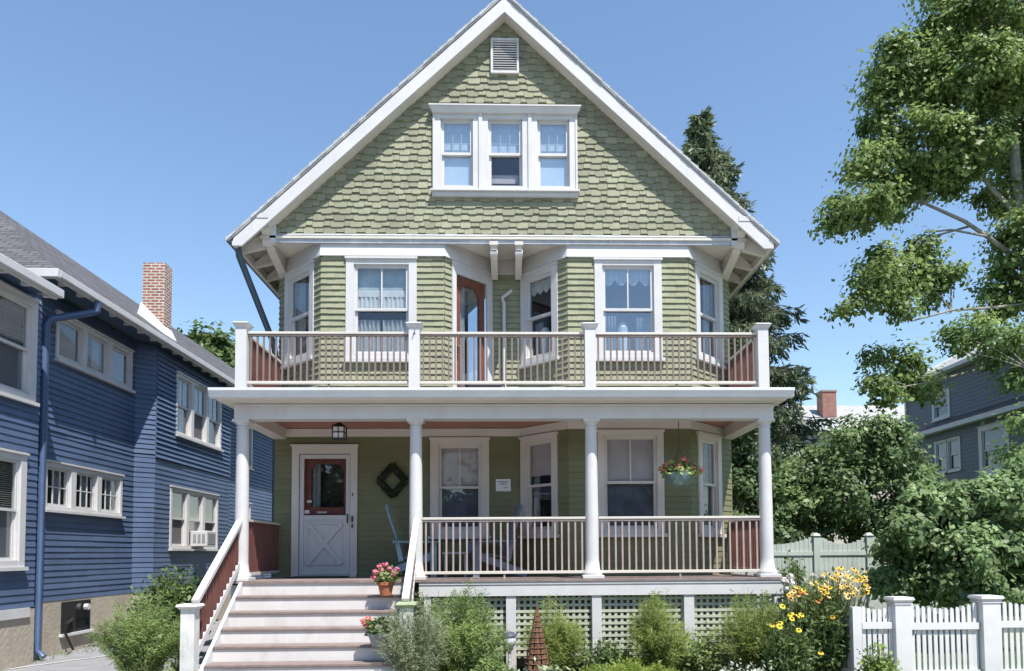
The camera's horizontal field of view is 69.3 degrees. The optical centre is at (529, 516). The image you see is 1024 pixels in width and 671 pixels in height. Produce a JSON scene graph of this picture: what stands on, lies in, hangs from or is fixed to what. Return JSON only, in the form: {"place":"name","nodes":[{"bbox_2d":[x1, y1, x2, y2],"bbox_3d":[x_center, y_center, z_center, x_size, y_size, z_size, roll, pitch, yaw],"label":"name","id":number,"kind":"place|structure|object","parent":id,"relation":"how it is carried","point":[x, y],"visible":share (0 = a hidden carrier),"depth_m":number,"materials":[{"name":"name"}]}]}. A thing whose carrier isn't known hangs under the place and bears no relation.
{"place":"outdoors","nodes":[
{"label":"outdoors","id":0,"kind":"place"},
{"bbox_2d":[3,620,221,670],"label":"driveway","id":1,"kind":"structure","parent":0,"point":[96,663],"depth_m":12.65,"materials":[{"name":"concrete"}]},
{"bbox_2d":[6,655,109,669],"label":"drive marking","id":2,"kind":"object","parent":1,"relation":"on","point":[56,662],"visible":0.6,"depth_m":12.50,"materials":[{"name":"white paint"}]},
{"bbox_2d":[84,587,179,670],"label":"feathery bush","id":3,"kind":"object","parent":1,"relation":"on","point":[138,644],"visible":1,"depth_m":10.25,"materials":[{"name":"green plant"}]},
{"bbox_2d":[127,560,218,656],"bbox_3d":[-6.406,1.641,13.144,1.650,1.722,1.171,0,-3,-2],"label":"leafy shrub","id":4,"kind":"object","parent":1,"relation":"on","point":[180,593],"visible":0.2,"depth_m":12.97,"materials":[{"name":"green plant"}]},
{"bbox_2d":[468,385,504,386],"bbox_3d":[-0.684,-1.982,11.889,0.592,0.280,0.275,0,-3,-2],"label":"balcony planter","id":5,"kind":"object","parent":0,"point":[485,385],"visible":0.13,"depth_m":11.76,"materials":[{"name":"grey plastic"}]},
{"bbox_2d":[0,0,1023,405],"label":"sky","id":6,"kind":"structure","parent":0,"point":[133,133],"materials":[{"name":"blue"}]},
{"bbox_2d":[502,596,1021,670],"bbox_3d":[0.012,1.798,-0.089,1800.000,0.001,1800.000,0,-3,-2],"label":"ground","id":7,"kind":"structure","parent":0,"point":[729,665],"depth_m":13.24,"materials":[{"name":"green plant"}]},
{"bbox_2d":[0,211,272,670],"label":"house","id":8,"kind":"structure","parent":7,"relation":"on","point":[118,432],"depth_m":14.99,"materials":[{"name":"blue wood"}]},
{"bbox_2d":[0,447,29,570],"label":"window","id":9,"kind":"structure","parent":8,"relation":"in","point":[13,464],"depth_m":12.06,"materials":[{"name":"white paint"}]},
{"bbox_2d":[0,280,40,406],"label":"window","id":10,"kind":"structure","parent":8,"relation":"in","point":[18,310],"depth_m":12.23,"materials":[{"name":"white paint"}]},
{"bbox_2d":[45,461,73,510],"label":"window","id":11,"kind":"structure","parent":8,"relation":"in","point":[59,488],"depth_m":13.92,"materials":[{"name":"white paint"}]},
{"bbox_2d":[55,312,85,368],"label":"window","id":12,"kind":"structure","parent":8,"relation":"in","point":[70,335],"depth_m":14.18,"materials":[{"name":"white paint"}]},
{"bbox_2d":[59,599,93,636],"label":"basement window","id":13,"kind":"structure","parent":8,"relation":"in","point":[80,624],"depth_m":14.17,"materials":[{"name":"glass"}]},
{"bbox_2d":[73,467,99,513],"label":"window","id":14,"kind":"structure","parent":8,"relation":"in","point":[86,482],"depth_m":14.81,"materials":[{"name":"white paint"}]},
{"bbox_2d":[85,327,110,379],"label":"window","id":15,"kind":"structure","parent":8,"relation":"in","point":[97,347],"depth_m":15.29,"materials":[{"name":"white paint"}]},
{"bbox_2d":[99,472,122,515],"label":"window","id":16,"kind":"structure","parent":8,"relation":"in","point":[111,486],"depth_m":15.71,"materials":[{"name":"white paint"}]},
{"bbox_2d":[110,341,132,388],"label":"window","id":17,"kind":"structure","parent":8,"relation":"in","point":[121,359],"depth_m":16.03,"materials":[{"name":"white paint"}]},
{"bbox_2d":[169,487,188,548],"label":"window","id":18,"kind":"structure","parent":8,"relation":"in","point":[178,526],"depth_m":18.09,"materials":[{"name":"white paint"}]},
{"bbox_2d":[175,372,192,438],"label":"window","id":19,"kind":"structure","parent":8,"relation":"in","point":[184,418],"depth_m":18.61,"materials":[{"name":"white paint"}]},
{"bbox_2d":[188,490,203,548],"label":"window","id":20,"kind":"structure","parent":8,"relation":"in","point":[195,499],"depth_m":19.13,"materials":[{"name":"white paint"}]},
{"bbox_2d":[193,381,207,444],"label":"window","id":21,"kind":"structure","parent":8,"relation":"in","point":[200,395],"depth_m":19.39,"materials":[{"name":"white paint"}]},
{"bbox_2d":[190,531,215,546],"bbox_3d":[-8.308,0.569,18.865,0.427,0.390,0.588,0,-3,-2],"label":"air conditioner","id":22,"kind":"object","parent":8,"relation":"attached to","point":[202,538],"visible":1,"depth_m":18.58,"materials":[{"name":"white paint"}]},
{"bbox_2d":[203,493,218,548],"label":"window","id":23,"kind":"structure","parent":8,"relation":"in","point":[210,501],"depth_m":20.07,"materials":[{"name":"white paint"}]},
{"bbox_2d":[208,394,221,448],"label":"window","id":24,"kind":"structure","parent":8,"relation":"in","point":[214,406],"depth_m":20.51,"materials":[{"name":"white paint"}]},
{"bbox_2d":[249,503,251,518],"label":"window","id":25,"kind":"structure","parent":8,"relation":"in","point":[249,503],"depth_m":23.89,"materials":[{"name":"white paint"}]},
{"bbox_2d":[249,428,253,470],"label":"window","id":26,"kind":"structure","parent":8,"relation":"in","point":[250,430],"depth_m":24.08,"materials":[{"name":"white paint"}]},
{"bbox_2d":[176,317,234,368],"bbox_3d":[-16.245,-3.202,38.060,5.841,13.999,4.808,0,-3,-2],"label":"distant tree","id":27,"kind":"object","parent":7,"relation":"on","point":[219,345],"visible":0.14,"depth_m":37.92,"materials":[{"name":"green plant"}]},
{"bbox_2d":[29,643,735,670],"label":"border weeds","id":28,"kind":"object","parent":7,"relation":"on","point":[102,643],"visible":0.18,"depth_m":13.32,"materials":[{"name":"plant"}]},
{"bbox_2d":[175,0,794,670],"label":"house","id":29,"kind":"structure","parent":7,"relation":"on","point":[589,244],"depth_m":12.23,"materials":[{"name":"green wood"}]},
{"bbox_2d":[280,259,314,369],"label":"window","id":30,"kind":"structure","parent":29,"relation":"in","point":[299,282],"depth_m":12.84,"materials":[{"name":"white paint"}]},
{"bbox_2d":[286,576,348,577],"bbox_3d":[-3.513,1.009,12.342,0.900,0.017,0.550,0,-3,-2],"label":"door mat","id":31,"kind":"object","parent":29,"relation":"on","point":[317,577],"depth_m":12.15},
{"bbox_2d":[301,454,345,514],"bbox_3d":[-3.528,-0.039,13.010,1.060,2.180,0.320,0,-3,-2],"label":"inner door","id":32,"kind":"structure","parent":29,"relation":"in","point":[325,479],"depth_m":13.00,"materials":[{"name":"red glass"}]},
{"bbox_2d":[299,454,352,574],"bbox_3d":[-3.488,-0.035,12.761,0.925,2.075,0.180,0,-3,-2],"label":"storm door","id":33,"kind":"structure","parent":29,"relation":"in","point":[324,540],"depth_m":12.73,"materials":[{"name":"white paint"}]},
{"bbox_2d":[331,422,346,440],"bbox_3d":[-2.973,-1.400,11.602,0.220,0.390,0.220,0,-3,-2],"label":"porch lantern","id":34,"kind":"object","parent":29,"relation":"hanging from","point":[339,431],"visible":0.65,"depth_m":11.52,"materials":[{"name":"black metal"}]},
{"bbox_2d":[360,614,393,646],"bbox_3d":[-1.925,1.475,9.604,0.517,0.415,0.476,0,-3,-2],"label":"geranium pot","id":35,"kind":"object","parent":29,"relation":"on","point":[372,635],"visible":0.77,"depth_m":9.51,"materials":[{"name":"green plant"}]},
{"bbox_2d":[345,256,417,362],"bbox_3d":[-2.437,-3.392,12.416,1.220,1.772,0.645,0,-3,-2],"label":"window","id":36,"kind":"structure","parent":29,"relation":"in","point":[381,291],"depth_m":12.24,"materials":[{"name":"white paint"}]},
{"bbox_2d":[370,562,401,595],"bbox_3d":[-2.016,0.878,10.464,0.396,0.475,0.405,-3,-4,39],"label":"geranium pot","id":37,"kind":"object","parent":29,"relation":"on","point":[385,586],"visible":1,"depth_m":10.38,"materials":[{"name":"ceramic"}]},
{"bbox_2d":[376,462,407,498],"bbox_3d":[-2.359,-0.628,12.719,0.547,0.651,0.204,0,-3,-2],"label":"wreath","id":38,"kind":"object","parent":29,"relation":"attached to","point":[385,474],"visible":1,"depth_m":12.70,"materials":[{"name":"black plant"}]},
{"bbox_2d":[398,586,402,594],"bbox_3d":[-1.808,1.056,10.523,0.120,0.128,0.078,0,-3,-2],"label":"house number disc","id":39,"kind":"object","parent":29,"relation":"attached to","point":[400,590],"visible":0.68,"depth_m":10.49,"materials":[{"name":"white paint"}]},
{"bbox_2d":[384,504,438,577],"bbox_3d":[-1.970,0.409,12.283,0.948,1.215,0.816,0,-3,-7],"label":"adirondack chair","id":40,"kind":"object","parent":29,"relation":"on","point":[399,550],"visible":0.69,"depth_m":11.99,"materials":[{"name":"blue paint"}]},
{"bbox_2d":[442,552,466,576],"bbox_3d":[-1.207,0.788,12.146,0.400,0.410,0.400,0,-3,-2],"label":"side table","id":41,"kind":"object","parent":29,"relation":"on","point":[446,575],"visible":0.69,"depth_m":11.97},
{"bbox_2d":[435,114,478,187],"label":"attic window","id":42,"kind":"structure","parent":29,"relation":"in","point":[456,135],"depth_m":12.35,"materials":[{"name":"white paint"}]},
{"bbox_2d":[428,437,490,538],"bbox_3d":[-1.206,-0.495,12.878,1.080,1.775,0.225,0,-3,-2],"label":"window","id":43,"kind":"structure","parent":29,"relation":"in","point":[459,466],"depth_m":12.89,"materials":[{"name":"white glass"}]},
{"bbox_2d":[457,276,484,386],"bbox_3d":[-1.208,-2.943,12.816,0.869,2.230,0.900,0,-3,-2],"label":"balcony door","id":44,"kind":"structure","parent":29,"relation":"in","point":[462,283],"depth_m":12.80,"materials":[{"name":"brown wood"}]},
{"bbox_2d":[465,504,526,577],"bbox_3d":[-0.537,0.398,12.254,0.948,1.215,0.816,0,-3,-12],"label":"adirondack chair","id":45,"kind":"object","parent":29,"relation":"on","point":[518,510],"visible":0.73,"depth_m":11.99,"materials":[{"name":"blue paint"}]},
{"bbox_2d":[496,479,510,490],"bbox_3d":[-0.450,-0.546,12.853,0.260,0.215,0.018,0,-3,-2],"label":"sign","id":46,"kind":"object","parent":29,"relation":"attached to","point":[503,484],"visible":1,"depth_m":12.85,"materials":[{"name":"white paper"}]},
{"bbox_2d":[482,114,527,188],"bbox_3d":[-0.405,-6.044,12.586,0.770,1.330,0.610,0,-3,-2],"label":"attic window","id":47,"kind":"structure","parent":29,"relation":"in","point":[504,136],"depth_m":12.38,"materials":[{"name":"white paint"}]},
{"bbox_2d":[517,261,559,368],"bbox_3d":[0.345,-3.432,12.886,0.645,1.682,0.920,3,-4,-46],"label":"window","id":48,"kind":"structure","parent":29,"relation":"in","point":[538,286],"depth_m":12.90,"materials":[{"name":"white paint"}]},
{"bbox_2d":[517,431,559,538],"bbox_3d":[0.307,-0.513,12.716,0.736,1.775,0.900,3,-4,-47],"label":"window","id":49,"kind":"structure","parent":29,"relation":"in","point":[538,452],"depth_m":12.77,"materials":[{"name":"white glass"}]},
{"bbox_2d":[532,115,575,188],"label":"attic window","id":50,"kind":"structure","parent":29,"relation":"in","point":[553,136],"depth_m":12.40,"materials":[{"name":"white paint"}]},
{"bbox_2d":[593,257,664,361],"bbox_3d":[1.641,-3.423,12.538,1.180,1.752,0.645,0,-3,-2],"label":"window","id":51,"kind":"structure","parent":29,"relation":"in","point":[628,290],"depth_m":12.36,"materials":[{"name":"white paint"}]},
{"bbox_2d":[597,429,667,536],"bbox_3d":[1.671,-0.548,12.184,1.150,1.775,0.225,0,-3,-2],"label":"window","id":52,"kind":"structure","parent":29,"relation":"in","point":[630,482],"depth_m":12.27,"materials":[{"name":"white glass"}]},
{"bbox_2d":[658,421,703,486],"bbox_3d":[2.335,-1.047,11.457,0.703,1.160,0.590,0,-3,-2],"label":"hanging basket","id":53,"kind":"object","parent":29,"relation":"hanging from","point":[683,472],"visible":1,"depth_m":11.29,"materials":[{"name":"green metal"}]},
{"bbox_2d":[694,261,726,369],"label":"window","id":54,"kind":"structure","parent":29,"relation":"in","point":[708,283],"depth_m":13.04,"materials":[{"name":"white paint"}]},
{"bbox_2d":[696,431,726,536],"bbox_3d":[2.902,-0.526,12.788,0.820,1.775,0.645,3,-4,-47],"label":"window","id":55,"kind":"structure","parent":29,"relation":"in","point":[709,450],"depth_m":12.80,"materials":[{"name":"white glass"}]},
{"bbox_2d":[680,105,845,532],"bbox_3d":[5.609,-5.095,23.589,7.679,16.228,7.742,0,-3,-2],"label":"spruce tree","id":56,"kind":"object","parent":7,"relation":"on","point":[750,303],"visible":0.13,"depth_m":22.27,"materials":[{"name":"green plant"}]},
{"bbox_2d":[731,421,808,543],"bbox_3d":[5.067,0.103,16.146,2.358,4.958,2.155,0,-3,-2],"label":"hedge bush","id":57,"kind":"object","parent":7,"relation":"on","point":[745,490],"visible":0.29,"depth_m":16.00,"materials":[{"name":"green plant"}]},
{"bbox_2d":[765,550,810,606],"bbox_3d":[4.832,1.536,13.715,0.966,1.837,0.934,0,-3,-2],"label":"leafy shrub","id":58,"kind":"object","parent":7,"relation":"on","point":[794,568],"visible":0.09,"depth_m":13.62,"materials":[{"name":"green plant"}]},
{"bbox_2d":[784,592,850,670],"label":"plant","id":59,"kind":"object","parent":7,"relation":"on","point":[848,668],"visible":0.11,"depth_m":9.71,"materials":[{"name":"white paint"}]},
{"bbox_2d":[734,533,960,639],"bbox_3d":[6.460,1.422,15.145,4.760,2.180,0.160,0,-3,-2],"label":"privacy fence","id":60,"kind":"object","parent":7,"relation":"on","point":[815,552],"visible":0.22,"depth_m":15.14,"materials":[{"name":"white wood"}]},
{"bbox_2d":[772,410,945,543],"bbox_3d":[7.532,0.103,17.213,5.301,5.032,3.046,0,-3,-2],"label":"round bush","id":61,"kind":"object","parent":7,"relation":"on","point":[878,448],"visible":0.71,"depth_m":16.60,"materials":[{"name":"green plant"}]},
{"bbox_2d":[853,639,901,670],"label":"leafy shrub","id":62,"kind":"object","parent":7,"relation":"on","point":[881,664],"visible":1,"depth_m":9.06,"materials":[{"name":"green plant"}]},
{"bbox_2d":[849,596,914,670],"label":"picket fence","id":63,"kind":"object","parent":7,"relation":"on","point":[897,615],"visible":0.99,"depth_m":9.52,"materials":[{"name":"white paint"}]},
{"bbox_2d":[911,603,980,670],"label":"picket gate","id":64,"kind":"structure","parent":63,"relation":"attached to","point":[972,627],"depth_m":9.56,"materials":[{"name":"white paint"}]},
{"bbox_2d":[803,0,1023,417],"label":"maple tree","id":65,"kind":"object","parent":7,"relation":"on","point":[931,82],"visible":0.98,"depth_m":20.48,"materials":[{"name":"green plant"}]},
{"bbox_2d":[854,456,1023,650],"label":"shrub","id":66,"kind":"object","parent":7,"relation":"on","point":[974,551],"visible":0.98,"depth_m":12.97,"materials":[{"name":"green plant"}]},
{"bbox_2d":[918,312,1023,470],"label":"locust tree","id":67,"kind":"object","parent":7,"relation":"on","point":[1010,343],"visible":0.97,"depth_m":19.71,"materials":[{"name":"green plant"}]},
{"bbox_2d":[968,595,1023,670],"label":"picket fence","id":68,"kind":"object","parent":7,"relation":"on","point":[988,610],"visible":0.98,"depth_m":9.54,"materials":[{"name":"white paint"}]},
{"bbox_2d":[775,390,917,543],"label":"house","id":69,"kind":"structure","parent":0,"point":[827,406],"depth_m":42.43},
{"bbox_2d":[904,325,1023,596],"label":"house","id":70,"kind":"structure","parent":0,"point":[957,437],"depth_m":29.68,"materials":[{"name":"grey wood"}]},
{"bbox_2d":[934,439,946,474],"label":"window","id":71,"kind":"structure","parent":70,"relation":"in","point":[940,451],"depth_m":30.96,"materials":[{"name":"white paint"}]},
{"bbox_2d":[931,388,950,422],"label":"window","id":72,"kind":"structure","parent":70,"relation":"in","point":[938,414],"depth_m":32.65,"materials":[{"name":"white paint"}]},
{"bbox_2d":[946,436,961,472],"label":"window","id":73,"kind":"structure","parent":70,"relation":"in","point":[953,447],"depth_m":30.09,"materials":[{"name":"white paint"}]},
{"bbox_2d":[977,419,1009,477],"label":"window","id":74,"kind":"structure","parent":70,"relation":"in","point":[985,434],"depth_m":27.95,"materials":[{"name":"white paint"}]},
{"label":"garden bed soil","id":75,"kind":"structure","parent":0,"visible":0},
{"bbox_2d":[162,648,205,670],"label":"leafy shrub","id":76,"kind":"object","parent":75,"relation":"on","point":[174,666],"visible":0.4,"depth_m":9.48,"materials":[{"name":"green plant"}]},
{"bbox_2d":[374,588,454,670],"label":"feathery bush","id":77,"kind":"object","parent":75,"relation":"on","point":[421,659],"visible":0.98,"depth_m":9.13,"materials":[{"name":"leaf"}]},
{"bbox_2d":[415,590,451,670],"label":"leafy shrub","id":78,"kind":"object","parent":75,"relation":"on","point":[435,602],"visible":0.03,"depth_m":10.52,"materials":[{"name":"green plant"}]},
{"bbox_2d":[416,577,512,670],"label":"feathery bush","id":79,"kind":"object","parent":75,"relation":"on","point":[467,650],"visible":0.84,"depth_m":9.59,"materials":[{"name":"green plant"}]},
{"bbox_2d":[470,647,516,670],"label":"groundcover","id":80,"kind":"object","parent":75,"relation":"on","point":[486,665],"visible":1,"depth_m":9.16,"materials":[{"name":"green plant"}]},
{"bbox_2d":[503,631,516,668],"bbox_3d":[-0.261,1.910,9.813,0.200,0.765,0.200,0,-3,-2],"label":"garden lantern","id":81,"kind":"object","parent":75,"relation":"on","point":[511,635],"visible":0.79,"depth_m":9.77,"materials":[{"name":"glass"}]},
{"bbox_2d":[523,604,550,670],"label":"garden obelisk","id":82,"kind":"object","parent":75,"relation":"on","point":[536,640],"visible":0.95,"depth_m":9.63,"materials":[{"name":"wood"}]},
{"bbox_2d":[517,656,569,670],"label":"pale plant","id":83,"kind":"object","parent":75,"relation":"on","point":[544,667],"visible":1,"depth_m":8.89,"materials":[{"name":"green plant"}]},
{"bbox_2d":[514,594,591,670],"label":"bush","id":84,"kind":"object","parent":75,"relation":"on","point":[562,641],"visible":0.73,"depth_m":10.30,"materials":[{"name":"green plant"}]},
{"bbox_2d":[572,637,634,670],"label":"leafy shrub","id":85,"kind":"object","parent":75,"relation":"on","point":[604,655],"visible":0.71,"depth_m":10.29,"materials":[{"name":"green plant"}]},
{"bbox_2d":[578,655,684,670],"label":"groundcover","id":86,"kind":"object","parent":75,"relation":"on","point":[619,666],"visible":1,"depth_m":9.14,"materials":[{"name":"green plant"}]},
{"bbox_2d":[623,587,695,670],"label":"bush","id":87,"kind":"object","parent":75,"relation":"on","point":[656,640],"visible":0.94,"depth_m":10.16,"materials":[{"name":"green plant"}]},
{"bbox_2d":[668,622,735,670],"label":"leafy shrub","id":88,"kind":"object","parent":75,"relation":"on","point":[706,657],"visible":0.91,"depth_m":10.29,"materials":[{"name":"green plant"}]},
{"bbox_2d":[714,658,771,670],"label":"pale plant","id":89,"kind":"object","parent":75,"relation":"on","point":[747,668],"visible":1,"depth_m":8.94,"materials":[{"name":"white plant"}]},
{"bbox_2d":[708,588,783,670],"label":"grass clump","id":90,"kind":"object","parent":75,"relation":"on","point":[743,634],"visible":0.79,"depth_m":10.10,"materials":[{"name":"green plant"}]},
{"bbox_2d":[754,604,823,670],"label":"coneflower plant","id":91,"kind":"object","parent":75,"relation":"on","point":[789,655],"visible":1,"depth_m":9.44,"materials":[{"name":"green plant"}]},
{"bbox_2d":[771,572,824,620],"bbox_3d":[3.904,1.562,10.858,0.543,1.511,0.799,2,-4,-45],"label":"seedhead plant","id":92,"kind":"object","parent":75,"relation":"on","point":[789,578],"visible":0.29,"depth_m":10.78,"materials":[{"name":"white plant"}]},
{"bbox_2d":[775,566,870,670],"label":"coneflower plant","id":93,"kind":"object","parent":75,"relation":"on","point":[826,627],"visible":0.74,"depth_m":9.68,"materials":[{"name":"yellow plant"}]}
]}

